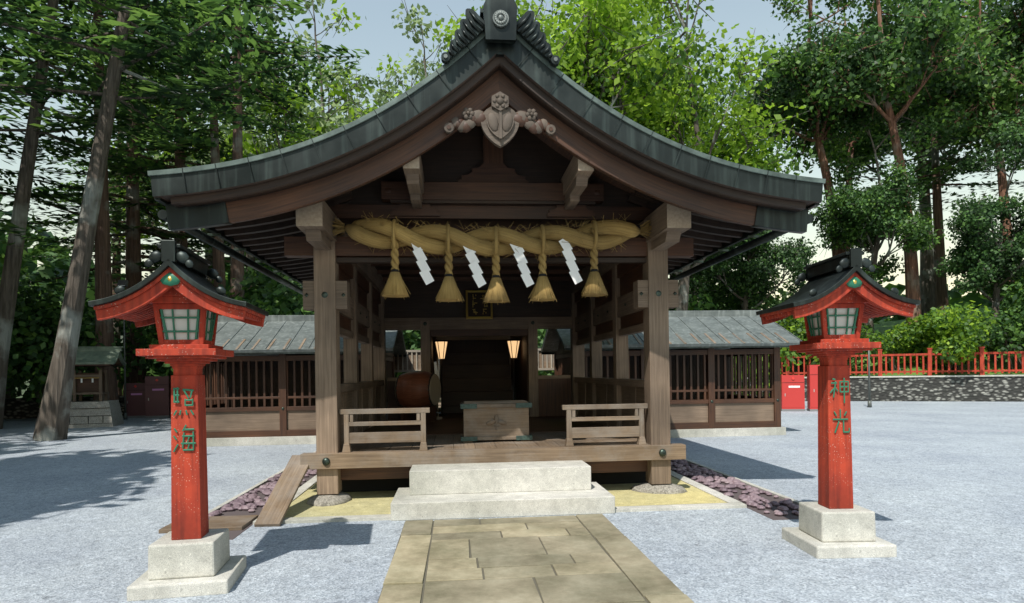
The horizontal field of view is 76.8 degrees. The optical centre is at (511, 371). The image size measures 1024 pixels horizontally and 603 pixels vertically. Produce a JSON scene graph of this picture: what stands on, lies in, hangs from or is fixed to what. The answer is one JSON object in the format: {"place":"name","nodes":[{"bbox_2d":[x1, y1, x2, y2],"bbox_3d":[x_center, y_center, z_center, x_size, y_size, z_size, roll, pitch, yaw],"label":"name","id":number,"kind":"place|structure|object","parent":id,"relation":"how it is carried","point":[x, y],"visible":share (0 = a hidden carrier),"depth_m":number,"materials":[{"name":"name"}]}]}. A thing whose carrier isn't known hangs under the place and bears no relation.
{"place":"outdoors","nodes":[
{"label":"outdoors","id":0,"kind":"place"},
{"bbox_2d":[88,240,268,539],"bbox_3d":[-2.430,0.164,4.856,1.019,2.145,0.800,-1,0,-10],"label":"lantern","id":1,"kind":"object","parent":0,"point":[179,299],"visible":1,"depth_m":4.74,"materials":[{"name":"paint"}]},
{"bbox_2d":[394,339,553,422],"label":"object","id":2,"kind":"object","parent":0,"point":[416,386],"visible":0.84,"depth_m":12.47,"materials":[{"name":"brown wood"}]},
{"bbox_2d":[0,401,1023,602],"bbox_3d":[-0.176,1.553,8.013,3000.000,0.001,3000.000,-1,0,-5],"label":"gravel ground","id":3,"kind":"structure","parent":0,"point":[938,490],"depth_m":6.60,"materials":[{"name":"grey gravel"}]},
{"bbox_2d":[0,115,17,140],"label":"conifer tree","id":4,"kind":"object","parent":3,"relation":"on","point":[4,118],"visible":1,"depth_m":17.03,"materials":[{"name":"green plant"}]},
{"bbox_2d":[0,220,55,245],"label":"conifer tree","id":5,"kind":"object","parent":3,"relation":"on","point":[9,225],"visible":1,"depth_m":18.44,"materials":[{"name":"green plant"}]},
{"bbox_2d":[5,317,55,401],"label":"understory","id":6,"kind":"object","parent":3,"relation":"on","point":[12,387],"visible":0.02,"depth_m":25.40,"materials":[{"name":"green plant"}]},
{"bbox_2d":[0,0,63,19],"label":"tree","id":7,"kind":"object","parent":3,"relation":"on","point":[42,1],"visible":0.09,"depth_m":21.37,"materials":[{"name":"green plant"}]},
{"bbox_2d":[0,7,85,236],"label":"conifer tree","id":8,"kind":"object","parent":3,"relation":"on","point":[54,195],"visible":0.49,"depth_m":23.88,"materials":[{"name":"green plant"}]},
{"bbox_2d":[0,20,90,119],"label":"conifer tree","id":9,"kind":"object","parent":3,"relation":"on","point":[53,69],"visible":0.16,"depth_m":25.77,"materials":[{"name":"green plant"}]},
{"bbox_2d":[0,253,114,397],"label":"understory","id":10,"kind":"object","parent":3,"relation":"on","point":[24,270],"depth_m":36.09,"materials":[{"name":"green plant"}]},
{"bbox_2d":[4,396,123,418],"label":"stone wall","id":11,"kind":"structure","parent":3,"relation":"on","point":[19,408],"depth_m":25.20,"materials":[{"name":"grey stone"}]},
{"bbox_2d":[6,282,164,407],"bbox_3d":[-16.204,-0.816,23.760,6.870,5.258,5.552,-1,0,-34],"label":"understory","id":12,"kind":"object","parent":3,"relation":"on","point":[32,341],"visible":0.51,"depth_m":23.29,"materials":[{"name":"green plant"}]},
{"bbox_2d":[50,347,125,427],"bbox_3d":[-13.559,0.474,20.797,1.900,2.555,1.620,-1,0,-19],"label":"hokora","id":13,"kind":"object","parent":3,"relation":"on","point":[101,412],"visible":0.69,"depth_m":20.48,"materials":[{"name":"stone"}]},
{"bbox_2d":[0,0,204,400],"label":"conifer tree","id":14,"kind":"object","parent":3,"relation":"on","point":[103,280],"visible":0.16,"depth_m":23.04,"materials":[{"name":"green plant"}]},
{"bbox_2d":[0,0,213,428],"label":"tree","id":15,"kind":"object","parent":3,"relation":"on","point":[34,130],"visible":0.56,"depth_m":19.80,"materials":[{"name":"green plant"}]},
{"bbox_2d":[117,280,127,419],"bbox_3d":[-14.234,-0.801,23.708,0.300,5.125,0.226,-1,0,-5],"label":"floodlight pole","id":16,"kind":"object","parent":3,"relation":"on","point":[123,283],"visible":0.91,"depth_m":23.72,"materials":[{"name":"metal"}]},
{"bbox_2d":[126,383,144,417],"bbox_3d":[-14.460,1.100,24.924,0.770,1.330,0.540,-1,0,-19],"label":"cabinet","id":17,"kind":"object","parent":3,"relation":"on","point":[135,400],"visible":0.75,"depth_m":24.69,"materials":[{"name":"red metal"}]},
{"bbox_2d":[0,0,313,440],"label":"tree","id":18,"kind":"object","parent":3,"relation":"on","point":[52,421],"visible":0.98,"depth_m":16.25,"materials":[{"name":"green plant"}]},
{"bbox_2d":[145,376,170,417],"bbox_3d":[-13.544,0.961,24.753,0.820,1.580,0.540,-1,0,-19],"label":"cabinet","id":19,"kind":"object","parent":3,"relation":"on","point":[157,396],"visible":0.95,"depth_m":24.53,"materials":[{"name":"red metal"}]},
{"bbox_2d":[130,280,229,380],"bbox_3d":[-12.207,-1.093,27.376,6.015,5.696,7.442,-1,0,-16],"label":"understory","id":20,"kind":"object","parent":3,"relation":"on","point":[153,339],"visible":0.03,"depth_m":24.83,"materials":[{"name":"green plant"}]},
{"bbox_2d":[127,528,245,600],"bbox_3d":[-2.412,1.416,4.856,0.676,0.360,0.676,-1,0,-10],"label":"lantern base","id":21,"kind":"object","parent":3,"relation":"on","point":[207,564],"visible":0.98,"depth_m":4.63,"materials":[{"name":"white stone"}]},
{"bbox_2d":[88,0,311,294],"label":"conifer tree","id":22,"kind":"object","parent":3,"relation":"on","point":[218,261],"visible":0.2,"depth_m":26.35,"materials":[{"name":"green plant"}]},
{"bbox_2d":[152,267,302,376],"bbox_3d":[-8.664,-1.145,22.228,7.442,5.696,6.015,-1,0,41],"label":"understory","id":23,"kind":"object","parent":3,"relation":"on","point":[263,282],"visible":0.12,"depth_m":22.54,"materials":[{"name":"green plant"}]},
{"bbox_2d":[109,0,369,300],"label":"conifer tree","id":24,"kind":"object","parent":3,"relation":"on","point":[237,266],"visible":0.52,"depth_m":22.80,"materials":[{"name":"green plant"}]},
{"bbox_2d":[220,276,342,354],"bbox_3d":[-6.532,-0.742,19.119,5.089,4.820,6.297,-1,0,-38],"label":"understory","id":25,"kind":"object","parent":3,"relation":"on","point":[291,304],"visible":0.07,"depth_m":19.29,"materials":[{"name":"green plant"}]},
{"bbox_2d":[203,315,405,446],"bbox_3d":[-5.246,0.128,15.803,5.100,3.000,3.769,-1,0,-5],"label":"corridor","id":26,"kind":"object","parent":3,"relation":"on","point":[260,387],"visible":0.42,"depth_m":14.48,"materials":[{"name":"wood"}]},
{"bbox_2d":[296,302,420,377],"bbox_3d":[-5.539,-0.974,22.630,5.552,5.258,6.870,-1,0,33],"label":"understory","id":27,"kind":"object","parent":3,"relation":"on","point":[411,337],"visible":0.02,"depth_m":22.33,"materials":[{"name":"green plant"}]},
{"bbox_2d":[404,332,544,374],"bbox_3d":[-0.843,-1.044,23.000,6.870,5.258,5.552,-1,0,22],"label":"understory","id":28,"kind":"object","parent":3,"relation":"on","point":[413,346],"visible":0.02,"depth_m":22.61,"materials":[{"name":"green plant"}]},
{"bbox_2d":[208,451,800,539],"bbox_3d":[-0.368,1.551,10.666,6.680,0.060,8.680,-1,0,-5],"label":"ground border","id":29,"kind":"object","parent":3,"relation":"on","point":[369,506],"depth_m":7.49,"materials":[{"name":"weathered stone"},{"name":"light wood"}]},
{"bbox_2d":[284,201,693,494],"bbox_3d":[-0.576,-0.186,12.287,5.030,3.490,10.380,-1,0,-5],"label":"shrine building frame","id":30,"kind":"object","parent":29,"relation":"on","point":[347,302],"visible":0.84,"depth_m":9.22,"materials":[{"name":"brown wood"}]},
{"bbox_2d":[159,403,647,533],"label":"railings","id":31,"kind":"object","parent":30,"relation":"on","point":[278,502],"visible":0.95,"depth_m":7.83,"materials":[{"name":"brown wood"}]},
{"bbox_2d":[147,0,825,294],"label":"roof","id":32,"kind":"structure","parent":30,"relation":"on","point":[251,205],"depth_m":6.68,"materials":[{"name":"grey metal"}]},
{"bbox_2d":[330,92,653,220],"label":"gable","id":33,"kind":"structure","parent":32,"relation":"attached to","point":[497,159],"depth_m":7.91,"materials":[{"name":"brown wood"}]},
{"bbox_2d":[332,211,651,303],"bbox_3d":[-0.198,-1.358,7.741,3.934,1.104,0.506,-1,0,-5],"label":"shimenawa rope","id":34,"kind":"object","parent":30,"relation":"attached to","point":[542,240],"visible":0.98,"depth_m":7.64,"materials":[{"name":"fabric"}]},
{"bbox_2d":[411,239,582,287],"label":"paper streamers","id":35,"kind":"object","parent":34,"relation":"attached to","point":[474,266],"visible":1,"depth_m":7.62,"materials":[{"name":"white paper"}]},
{"bbox_2d":[460,400,532,442],"bbox_3d":[-0.232,0.679,8.958,0.962,0.540,0.590,-1,0,-5],"label":"offering box","id":36,"kind":"object","parent":30,"relation":"on","point":[498,420],"visible":1,"depth_m":8.70,"materials":[{"name":"brown wood"}]},
{"bbox_2d":[306,482,687,506],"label":"footing stones","id":37,"kind":"object","parent":29,"relation":"on","point":[321,500],"visible":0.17,"depth_m":7.93,"materials":[{"name":"grey stone"}]},
{"bbox_2d":[391,460,614,520],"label":"stone steps","id":38,"kind":"structure","parent":29,"relation":"on","point":[484,490],"depth_m":7.23,"materials":[{"name":"stone"}]},
{"bbox_2d":[208,459,798,518],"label":"river pebbles","id":39,"kind":"object","parent":29,"relation":"on","point":[695,472],"visible":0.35,"depth_m":8.04,"materials":[{"name":"grey gravel"}]},
{"bbox_2d":[0,196,1020,397],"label":"forest foliage","id":40,"kind":"object","parent":3,"relation":"on","point":[955,297],"visible":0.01,"depth_m":48.51,"materials":[{"name":"green plant"}]},
{"bbox_2d":[537,329,612,374],"bbox_3d":[1.553,-0.645,20.192,4.627,4.382,5.725,-1,0,-5],"label":"bush","id":41,"kind":"object","parent":3,"relation":"on","point":[540,342],"visible":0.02,"depth_m":20.22,"materials":[{"name":"green plant"}]},
{"bbox_2d":[517,0,731,125],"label":"tree","id":42,"kind":"object","parent":3,"relation":"on","point":[609,60],"visible":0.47,"depth_m":24.39,"materials":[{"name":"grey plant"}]},
{"bbox_2d":[541,310,801,437],"bbox_3d":[3.663,-0.004,16.080,5.500,3.000,3.769,-1,0,-5],"label":"corridor","id":43,"kind":"object","parent":3,"relation":"on","point":[706,398],"visible":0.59,"depth_m":14.89,"materials":[{"name":"wood"}]},
{"bbox_2d":[636,0,740,151],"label":"tree","id":44,"kind":"object","parent":3,"relation":"on","point":[668,22],"depth_m":39.09,"materials":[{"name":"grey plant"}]},
{"bbox_2d":[669,287,718,310],"bbox_3d":[7.533,-1.385,33.904,7.442,5.696,6.015,-1,0,31],"label":"bush","id":45,"kind":"object","parent":3,"relation":"on","point":[708,304],"visible":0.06,"depth_m":30.95,"materials":[{"name":"green plant"}]},
{"bbox_2d":[607,0,815,310],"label":"tree","id":46,"kind":"object","parent":3,"relation":"on","point":[666,121],"visible":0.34,"depth_m":26.05,"materials":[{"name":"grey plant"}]},
{"bbox_2d":[733,321,806,395],"bbox_3d":[7.915,-0.262,26.044,7.874,3.469,3.419,-1,0,40],"label":"bush","id":47,"kind":"object","parent":3,"relation":"on","point":[784,349],"visible":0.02,"depth_m":24.08,"materials":[{"name":"green plant"}]},
{"bbox_2d":[781,375,804,410],"bbox_3d":[9.989,0.762,23.048,0.770,1.280,0.440,-1,0,13],"label":"hydrant box","id":48,"kind":"object","parent":3,"relation":"on","point":[792,393],"visible":0.94,"depth_m":22.86,"materials":[{"name":"red metal"}]},
{"bbox_2d":[807,365,819,410],"bbox_3d":[10.963,0.572,22.782,0.970,1.630,0.490,-1,0,13],"label":"red cabinet","id":49,"kind":"object","parent":3,"relation":"on","point":[812,387],"visible":0.28,"depth_m":22.65,"materials":[{"name":"red metal"}]},
{"bbox_2d":[756,248,920,508],"bbox_3d":[2.767,0.086,5.562,1.019,2.145,0.800,-1,0,0],"label":"lantern","id":50,"kind":"object","parent":3,"relation":"on","point":[836,301],"visible":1,"depth_m":5.46,"materials":[{"name":"paint"}]},
{"bbox_2d":[782,502,896,558],"bbox_3d":[2.786,1.339,5.562,0.676,0.360,0.676,-1,0,0],"label":"lantern base","id":51,"kind":"object","parent":3,"relation":"on","point":[821,532],"visible":0.92,"depth_m":5.34,"materials":[{"name":"grey stone"}]},
{"bbox_2d":[867,339,871,406],"bbox_3d":[13.521,0.049,24.471,0.152,2.600,0.160,-1,0,-5],"label":"lamp post","id":52,"kind":"object","parent":3,"relation":"on","point":[869,404],"visible":0.9,"depth_m":24.44,"materials":[{"name":"metal"}]},
{"bbox_2d":[736,375,1023,401],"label":"stone wall","id":53,"kind":"structure","parent":3,"relation":"on","point":[990,388],"depth_m":27.79,"materials":[{"name":"stone"}]},
{"bbox_2d":[780,347,1023,375],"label":"red fence","id":54,"kind":"object","parent":53,"relation":"on","point":[981,370],"visible":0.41,"depth_m":28.13,"materials":[{"name":"paint"}]},
{"bbox_2d":[0,0,1023,317],"label":"sky","id":55,"kind":"structure","parent":0,"point":[377,34],"materials":[{"name":"white"}]},
{"bbox_2d":[377,514,693,602],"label":"stone path","id":56,"kind":"structure","parent":0,"point":[592,558],"depth_m":5.13,"materials":[{"name":"beige stone"}]},
{"bbox_2d":[762,307,1023,376],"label":"sloping ground","id":57,"kind":"structure","parent":0,"point":[882,326],"depth_m":30.13,"materials":[{"name":"green plant"}]},
{"bbox_2d":[668,116,720,305],"bbox_3d":[11.125,-9.137,39.739,8.205,16.452,7.184,-1,0,-16],"label":"tree","id":58,"kind":"object","parent":57,"relation":"on","point":[693,263],"depth_m":39.24,"materials":[{"name":"green plant"}]},
{"bbox_2d":[666,46,744,277],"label":"tree","id":59,"kind":"object","parent":57,"relation":"on","point":[704,132],"visible":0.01,"depth_m":45.02,"materials":[{"name":"green plant"}]},
{"bbox_2d":[689,272,794,323],"bbox_3d":[13.438,-3.973,38.353,7.442,5.696,6.015,-1,0,27],"label":"understory","id":60,"kind":"object","parent":57,"relation":"on","point":[732,302],"visible":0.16,"depth_m":38.04,"materials":[{"name":"green plant"}]},
{"bbox_2d":[689,170,816,366],"bbox_3d":[12.735,-5.772,33.943,7.552,11.284,5.381,-1,0,15],"label":"dark evergreen","id":61,"kind":"object","parent":57,"relation":"on","point":[752,274],"visible":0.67,"depth_m":33.05,"materials":[{"name":"green plant"}]},
{"bbox_2d":[780,326,802,371],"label":"bush","id":62,"kind":"object","parent":57,"relation":"on","point":[784,369],"visible":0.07,"depth_m":31.12,"materials":[{"name":"green plant"}]},
{"bbox_2d":[779,317,862,371],"bbox_3d":[14.470,-1.345,31.401,3.108,3.154,7.158,-1,0,-3],"label":"bush","id":63,"kind":"object","parent":57,"relation":"on","point":[800,322],"visible":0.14,"depth_m":30.68,"materials":[{"name":"green plant"}]},
{"bbox_2d":[767,264,895,329],"bbox_3d":[17.092,-3.627,34.907,6.015,5.696,7.442,-1,0,11],"label":"understory","id":64,"kind":"object","parent":57,"relation":"on","point":[784,297],"visible":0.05,"depth_m":33.38,"materials":[{"name":"green plant"}]},
{"bbox_2d":[790,325,886,365],"bbox_3d":[15.690,-1.496,30.623,5.258,3.081,3.913,-1,0,-35],"label":"bush","id":65,"kind":"object","parent":57,"relation":"on","point":[861,337],"visible":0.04,"depth_m":29.74,"materials":[{"name":"green plant"}]},
{"bbox_2d":[723,0,963,256],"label":"pine tree","id":66,"kind":"object","parent":57,"relation":"on","point":[788,70],"visible":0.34,"depth_m":35.08,"materials":[{"name":"green plant"}]},
{"bbox_2d":[762,0,929,251],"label":"pine tree","id":67,"kind":"object","parent":57,"relation":"on","point":[787,7],"visible":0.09,"depth_m":45.75,"materials":[{"name":"green plant"}]},
{"bbox_2d":[808,87,946,354],"bbox_3d":[18.648,-7.474,33.010,6.157,14.101,7.033,-1,0,-15],"label":"dark evergreen","id":68,"kind":"object","parent":57,"relation":"on","point":[869,219],"visible":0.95,"depth_m":32.17,"materials":[{"name":"green plant"}]},
{"bbox_2d":[744,0,1015,324],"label":"pine tree","id":69,"kind":"object","parent":57,"relation":"on","point":[931,29],"visible":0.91,"depth_m":31.36,"materials":[{"name":"green plant"}]},
{"bbox_2d":[855,322,927,370],"bbox_3d":[17.944,-1.163,30.100,5.331,2.349,2.315,-1,0,-23],"label":"bush","id":70,"kind":"object","parent":57,"relation":"on","point":[895,344],"visible":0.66,"depth_m":29.65,"materials":[{"name":"green plant"}]},
{"bbox_2d":[814,0,1020,315],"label":"dark evergreen","id":71,"kind":"object","parent":57,"relation":"on","point":[927,290],"visible":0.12,"depth_m":46.28,"materials":[{"name":"green plant"}]},
{"bbox_2d":[841,1,1023,314],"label":"conifer tree","id":72,"kind":"object","parent":57,"relation":"on","point":[941,296],"visible":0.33,"depth_m":39.31,"materials":[{"name":"green plant"}]},
{"bbox_2d":[888,309,996,367],"bbox_3d":[19.254,-1.322,29.867,2.798,2.838,6.442,-1,0,-9],"label":"bush","id":73,"kind":"object","parent":57,"relation":"on","point":[928,342],"visible":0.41,"depth_m":28.95,"materials":[{"name":"green plant"}]},
{"bbox_2d":[892,0,1023,345],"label":"pine tree","id":74,"kind":"object","parent":57,"relation":"on","point":[945,109],"visible":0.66,"depth_m":33.27,"materials":[{"name":"green plant"}]},
{"bbox_2d":[917,300,998,369],"bbox_3d":[19.826,-1.523,28.974,2.985,3.028,6.873,-1,0,24],"label":"bush","id":75,"kind":"object","parent":57,"relation":"on","point":[950,343],"visible":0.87,"depth_m":27.41,"materials":[{"name":"green plant"}]},
{"bbox_2d":[933,116,1023,359],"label":"dark evergreen","id":76,"kind":"object","parent":57,"relation":"on","point":[983,258],"visible":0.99,"depth_m":29.70,"materials":[{"name":"green plant"}]},
{"bbox_2d":[942,0,1023,82],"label":"pine tree","id":77,"kind":"object","parent":57,"relation":"on","point":[1012,24],"visible":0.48,"depth_m":35.44,"materials":[{"name":"green plant"}]},
{"bbox_2d":[951,0,1023,101],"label":"pine tree","id":78,"kind":"object","parent":57,"relation":"on","point":[983,6],"visible":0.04,"depth_m":41.31,"materials":[{"name":"green plant"}]},
{"bbox_2d":[967,303,1023,369],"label":"bush","id":79,"kind":"object","parent":57,"relation":"on","point":[1008,332],"visible":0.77,"depth_m":27.95,"materials":[{"name":"green plant"}]},
{"bbox_2d":[972,274,1023,315],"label":"understory","id":80,"kind":"object","parent":57,"relation":"on","point":[974,292],"visible":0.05,"depth_m":31.97,"materials":[{"name":"green plant"}]},
{"bbox_2d":[999,277,1023,350],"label":"bush","id":81,"kind":"object","parent":57,"relation":"on","point":[1009,301],"visible":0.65,"depth_m":28.31,"materials":[{"name":"green plant"}]},
{"label":"forest floor","id":82,"kind":"structure","parent":0,"visible":0},
{"bbox_2d":[0,182,15,213],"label":"conifer tree","id":83,"kind":"object","parent":82,"relation":"on","point":[1,185],"visible":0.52,"depth_m":27.82,"materials":[{"name":"green plant"}]},
{"bbox_2d":[0,62,211,395],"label":"conifer tree","id":84,"kind":"object","parent":82,"relation":"on","point":[65,250],"visible":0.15,"depth_m":38.98,"materials":[{"name":"green plant"}]},
{"bbox_2d":[0,4,243,395],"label":"conifer tree","id":85,"kind":"object","parent":82,"relation":"on","point":[132,261],"visible":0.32,"depth_m":27.41,"materials":[{"name":"green plant"}]},
{"bbox_2d":[5,61,247,393],"bbox_3d":[-20.063,-9.910,33.650,10.640,23.521,10.482,-1,0,20],"label":"conifer tree","id":86,"kind":"object","parent":82,"relation":"on","point":[121,247],"visible":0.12,"depth_m":32.86,"materials":[{"name":"green plant"}]},
{"bbox_2d":[28,0,275,295],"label":"conifer tree","id":87,"kind":"object","parent":82,"relation":"on","point":[180,163],"visible":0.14,"depth_m":27.91,"materials":[{"name":"green plant"}]},
{"bbox_2d":[108,0,283,284],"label":"tree","id":88,"kind":"object","parent":82,"relation":"on","point":[208,257],"visible":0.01,"depth_m":45.14,"materials":[{"name":"green plant"}]},
{"bbox_2d":[108,0,337,290],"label":"tree","id":89,"kind":"object","parent":82,"relation":"on","point":[307,36],"visible":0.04,"depth_m":37.16,"materials":[{"name":"green plant"}]},
{"bbox_2d":[221,0,378,159],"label":"tree","id":90,"kind":"object","parent":82,"relation":"on","point":[322,124],"visible":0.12,"depth_m":34.30,"materials":[{"name":"green plant"}]},
{"bbox_2d":[302,57,385,125],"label":"tree","id":91,"kind":"object","parent":82,"relation":"on","point":[339,65],"visible":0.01,"depth_m":52.78,"materials":[{"name":"green plant"}]},
{"bbox_2d":[330,0,456,396],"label":"tree","id":92,"kind":"object","parent":82,"relation":"on","point":[413,25],"visible":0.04,"depth_m":40.58,"materials":[{"name":"green plant"}]},
{"bbox_2d":[371,48,441,106],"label":"tree","id":93,"kind":"object","parent":82,"relation":"on","point":[409,66],"depth_m":49.50,"materials":[{"name":"green plant"}]},
{"bbox_2d":[386,0,593,96],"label":"tree","id":94,"kind":"object","parent":82,"relation":"on","point":[454,23],"depth_m":31.86,"materials":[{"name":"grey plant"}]},
{"bbox_2d":[534,4,558,30],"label":"tree","id":95,"kind":"object","parent":82,"relation":"on","point":[539,17],"depth_m":47.17,"materials":[{"name":"green plant"}]},
{"bbox_2d":[540,0,711,136],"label":"tree","id":96,"kind":"object","parent":82,"relation":"on","point":[650,12],"depth_m":34.10,"materials":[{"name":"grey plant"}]}
]}

